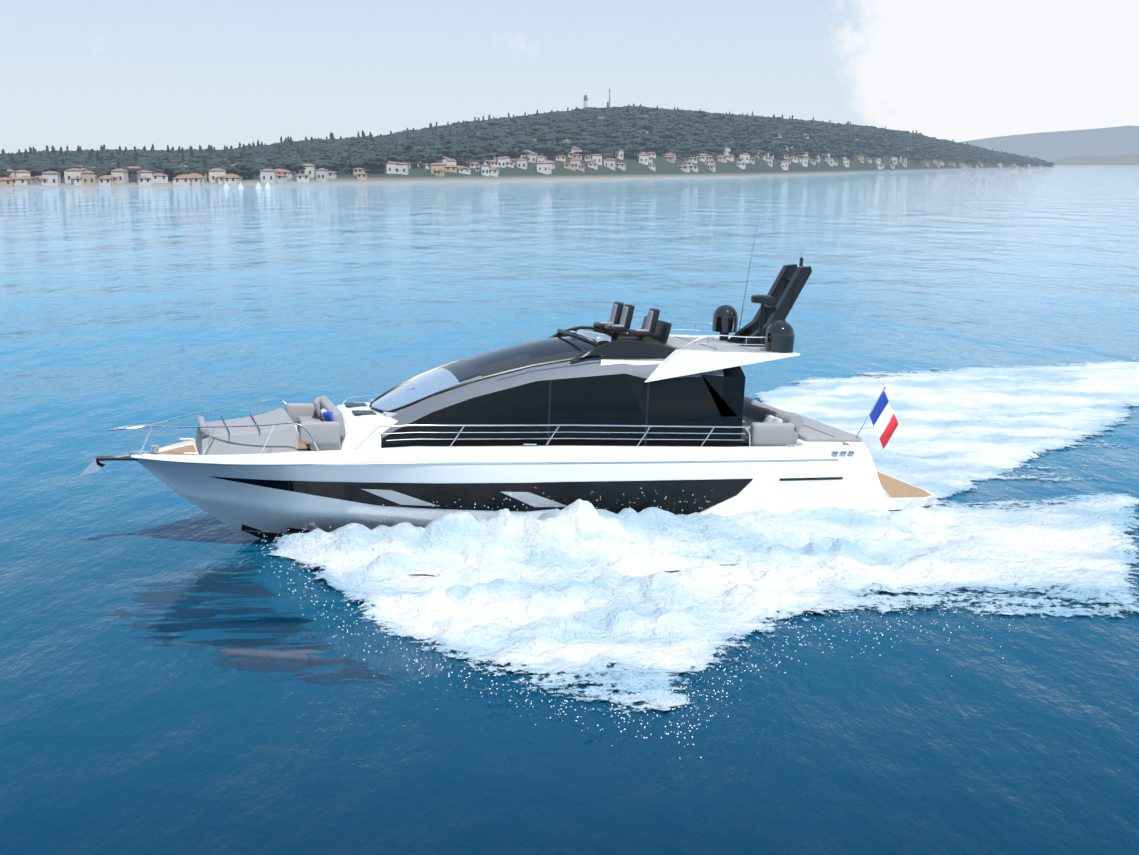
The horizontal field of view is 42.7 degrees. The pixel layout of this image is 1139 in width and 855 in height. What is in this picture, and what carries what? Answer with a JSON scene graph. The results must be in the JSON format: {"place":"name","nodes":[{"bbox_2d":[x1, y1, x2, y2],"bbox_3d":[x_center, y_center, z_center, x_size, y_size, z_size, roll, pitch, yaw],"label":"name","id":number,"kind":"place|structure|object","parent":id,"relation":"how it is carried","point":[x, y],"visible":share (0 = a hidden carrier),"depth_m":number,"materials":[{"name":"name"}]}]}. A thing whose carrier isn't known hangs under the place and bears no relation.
{"place":"outdoors","nodes":[
{"label":"outdoors","id":0,"kind":"place"},
{"bbox_2d":[0,123,1053,187],"bbox_3d":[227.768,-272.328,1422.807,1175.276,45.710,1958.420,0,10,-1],"label":"shoreline","id":1,"kind":"structure","parent":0,"point":[636,169],"depth_m":739.59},
{"bbox_2d":[0,113,1042,186],"bbox_3d":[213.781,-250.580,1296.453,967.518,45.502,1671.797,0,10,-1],"label":"houses","id":2,"kind":"structure","parent":1,"relation":"on","point":[80,176],"depth_m":629.91,"materials":[{"name":"white"}]},
{"bbox_2d":[0,102,1054,180],"bbox_3d":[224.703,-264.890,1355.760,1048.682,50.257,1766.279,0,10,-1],"label":"trees","id":3,"kind":"object","parent":1,"relation":"on","point":[514,135],"visible":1,"depth_m":786.83,"materials":[{"name":"green plant"}]},
{"bbox_2d":[583,89,609,107],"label":"towers","id":4,"kind":"structure","parent":1,"relation":"on","point":[585,102],"depth_m":1107.48,"materials":[{"name":"grey stone"}]},
{"bbox_2d":[0,165,1138,854],"bbox_3d":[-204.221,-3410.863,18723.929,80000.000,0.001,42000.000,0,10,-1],"label":"sea","id":5,"kind":"structure","parent":0,"point":[928,731],"depth_m":30.90,"materials":[{"name":"blue liquid"}]},
{"bbox_2d":[223,181,270,188],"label":"sailboats","id":6,"kind":"object","parent":5,"relation":"on","point":[258,186],"visible":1,"depth_m":481.12,"materials":[{"name":"white"}]},
{"bbox_2d":[105,550,455,684],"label":"boat reflection","id":7,"kind":"object","parent":5,"relation":"on","point":[242,648],"visible":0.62,"depth_m":27.35,"materials":[{"name":"blue liquid"}]},
{"bbox_2d":[131,438,904,537],"bbox_3d":[-1.062,1.392,35.467,18.450,2.920,5.200,0,10,-18],"label":"hull","id":8,"kind":"object","parent":5,"relation":"on","point":[251,507],"depth_m":32.95,"materials":[{"name":"white plastic"}]},
{"bbox_2d":[79,445,158,475],"bbox_3d":[-10.058,0.727,32.495,1.733,0.597,0.399,-4,11,-22],"label":"anchor","id":9,"kind":"object","parent":8,"relation":"attached to","point":[96,465],"visible":0.85,"depth_m":32.33,"materials":[{"name":"silver metal"}]},
{"bbox_2d":[107,394,796,455],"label":"rails","id":10,"kind":"object","parent":8,"relation":"on","point":[151,427],"visible":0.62,"depth_m":32.79,"materials":[{"name":"silver metal"}]},
{"bbox_2d":[135,425,831,454],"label":"deck","id":11,"kind":"structure","parent":8,"relation":"on","point":[745,442],"depth_m":33.50,"materials":[{"name":"white"}]},
{"bbox_2d":[153,395,345,454],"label":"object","id":12,"kind":"object","parent":11,"relation":"on","point":[320,419],"visible":0.88,"depth_m":32.39,"materials":[{"name":"grey"}]},
{"bbox_2d":[336,402,397,449],"bbox_3d":[-4.359,0.001,34.153,2.350,0.920,3.440,0,10,-18],"label":"coachroof","id":13,"kind":"object","parent":11,"relation":"on","point":[359,429],"visible":0.25,"depth_m":32.75,"materials":[{"name":"white plastic"}]},
{"bbox_2d":[371,335,594,410],"bbox_3d":[-2.162,-1.330,34.616,5.100,1.810,2.800,0,10,-18],"label":"windshield","id":14,"kind":"object","parent":13,"relation":"on","point":[494,362],"visible":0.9,"depth_m":34.03,"materials":[{"name":"grey glass"}]},
{"bbox_2d":[369,355,600,412],"bbox_3d":[-2.175,-1.191,34.637,5.116,1.572,2.870,0,10,-18],"label":"canopy frame","id":15,"kind":"object","parent":14,"relation":"attached to","point":[476,380],"visible":0.52,"depth_m":33.42,"materials":[{"name":"grey metal"}]},
{"bbox_2d":[344,331,649,445],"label":"fittings","id":16,"kind":"object","parent":11,"relation":"on","point":[363,412],"visible":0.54,"depth_m":33.53,"materials":[{"name":"black"}]},
{"bbox_2d":[381,336,742,447],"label":"house sides","id":17,"kind":"object","parent":11,"relation":"on","point":[595,393],"visible":0.46,"depth_m":33.62,"materials":[{"name":"black glass"}]},
{"bbox_2d":[369,399,409,416],"bbox_3d":[-1.082,-0.274,35.156,7.200,1.200,3.200,0,10,-18],"label":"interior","id":18,"kind":"object","parent":17,"relation":"in","point":[388,414],"visible":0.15,"depth_m":33.17,"materials":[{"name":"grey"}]},
{"bbox_2d":[548,326,675,362],"bbox_3d":[0.831,-2.046,35.447,2.600,0.580,3.120,0,10,-18],"label":"fly coaming","id":19,"kind":"object","parent":17,"relation":"on","point":[627,348],"visible":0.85,"depth_m":34.09,"materials":[{"name":"plastic"}]},
{"bbox_2d":[576,301,748,360],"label":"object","id":20,"kind":"object","parent":17,"relation":"on","point":[654,329],"visible":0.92,"depth_m":35.59,"materials":[{"name":"black leather"}]},
{"bbox_2d":[599,334,799,381],"bbox_3d":[2.603,-1.739,36.072,4.960,0.760,3.760,0,10,-18],"label":"overhang","id":21,"kind":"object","parent":17,"relation":"attached to","point":[677,362],"depth_m":34.29,"materials":[{"name":"white plastic"}]},
{"bbox_2d":[665,321,768,350],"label":"fly rails","id":22,"kind":"object","parent":21,"relation":"on","point":[707,343],"visible":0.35,"depth_m":34.84,"materials":[{"name":"silver metal"}]},
{"bbox_2d":[712,226,811,352],"bbox_3d":[5.023,-3.493,36.193,1.980,2.980,2.990,0,10,-18],"label":"mast","id":23,"kind":"object","parent":21,"relation":"on","point":[777,301],"visible":0.98,"depth_m":36.23,"materials":[{"name":"black plastic"}]},
{"bbox_2d":[741,396,863,445],"bbox_3d":[4.782,-0.086,37.074,3.957,1.006,4.100,0,10,-18],"label":"aft cockpit","id":24,"kind":"object","parent":11,"relation":"on","point":[766,424],"visible":0.54,"depth_m":35.65,"materials":[{"name":"grey"}]},
{"bbox_2d":[854,387,897,448],"bbox_3d":[7.584,-0.211,35.854,1.210,1.579,0.118,-3,11,-14],"label":"ensign","id":25,"kind":"object","parent":24,"relation":"attached to","point":[883,419],"visible":1,"depth_m":35.93,"materials":[{"name":"multicoloured fabric"}]},
{"bbox_2d":[133,457,900,533],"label":"hull trim","id":26,"kind":"structure","parent":8,"relation":"attached to","point":[468,463],"depth_m":32.47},
{"bbox_2d":[362,477,842,506],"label":"hull accents","id":27,"kind":"object","parent":8,"relation":"attached to","point":[531,499],"visible":0.52,"depth_m":32.87,"materials":[{"name":"silver metal"}]},
{"bbox_2d":[831,451,854,454],"bbox_3d":[5.822,0.174,37.456,0.610,0.090,5.160,0,10,-18],"label":"lettering","id":28,"kind":"object","parent":8,"relation":"on","point":[842,453],"visible":0.58,"depth_m":35.04,"materials":[{"name":"silver metal"}]},
{"bbox_2d":[877,471,935,505],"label":"platform","id":29,"kind":"structure","parent":8,"relation":"attached to","point":[900,492],"depth_m":36.74,"materials":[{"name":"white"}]},
{"bbox_2d":[273,358,1138,713],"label":"wake foam","id":30,"kind":"object","parent":5,"relation":"on","point":[633,616],"visible":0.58,"depth_m":30.61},
{"bbox_2d":[268,499,913,576],"bbox_3d":[-0.421,1.568,35.705,15.217,1.188,11.207,-3,11,-17],"label":"spray","id":31,"kind":"object","parent":30,"relation":"on","point":[543,535],"visible":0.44,"depth_m":31.90,"materials":[{"name":"liquid"}]},
{"bbox_2d":[256,469,1013,758],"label":"droplets","id":32,"kind":"object","parent":30,"relation":"on","point":[601,582],"visible":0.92,"depth_m":26.20,"materials":[{"name":"white liquid"}]},
{"bbox_2d":[0,0,1138,153],"label":"sky","id":33,"kind":"structure","parent":0,"point":[88,74],"materials":[{"name":"blue"}]},
{"bbox_2d":[723,366,745,431],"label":"window","id":34,"kind":"structure","parent":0,"point":[734,387],"depth_m":34.86,"materials":[{"name":"black glass"}]},
{"bbox_2d":[958,125,1138,164],"bbox_3d":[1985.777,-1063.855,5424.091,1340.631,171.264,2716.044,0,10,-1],"label":"coast","id":35,"kind":"structure","parent":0,"point":[1119,145],"depth_m":6490.47,"materials":[{"name":"grey"}]}
]}

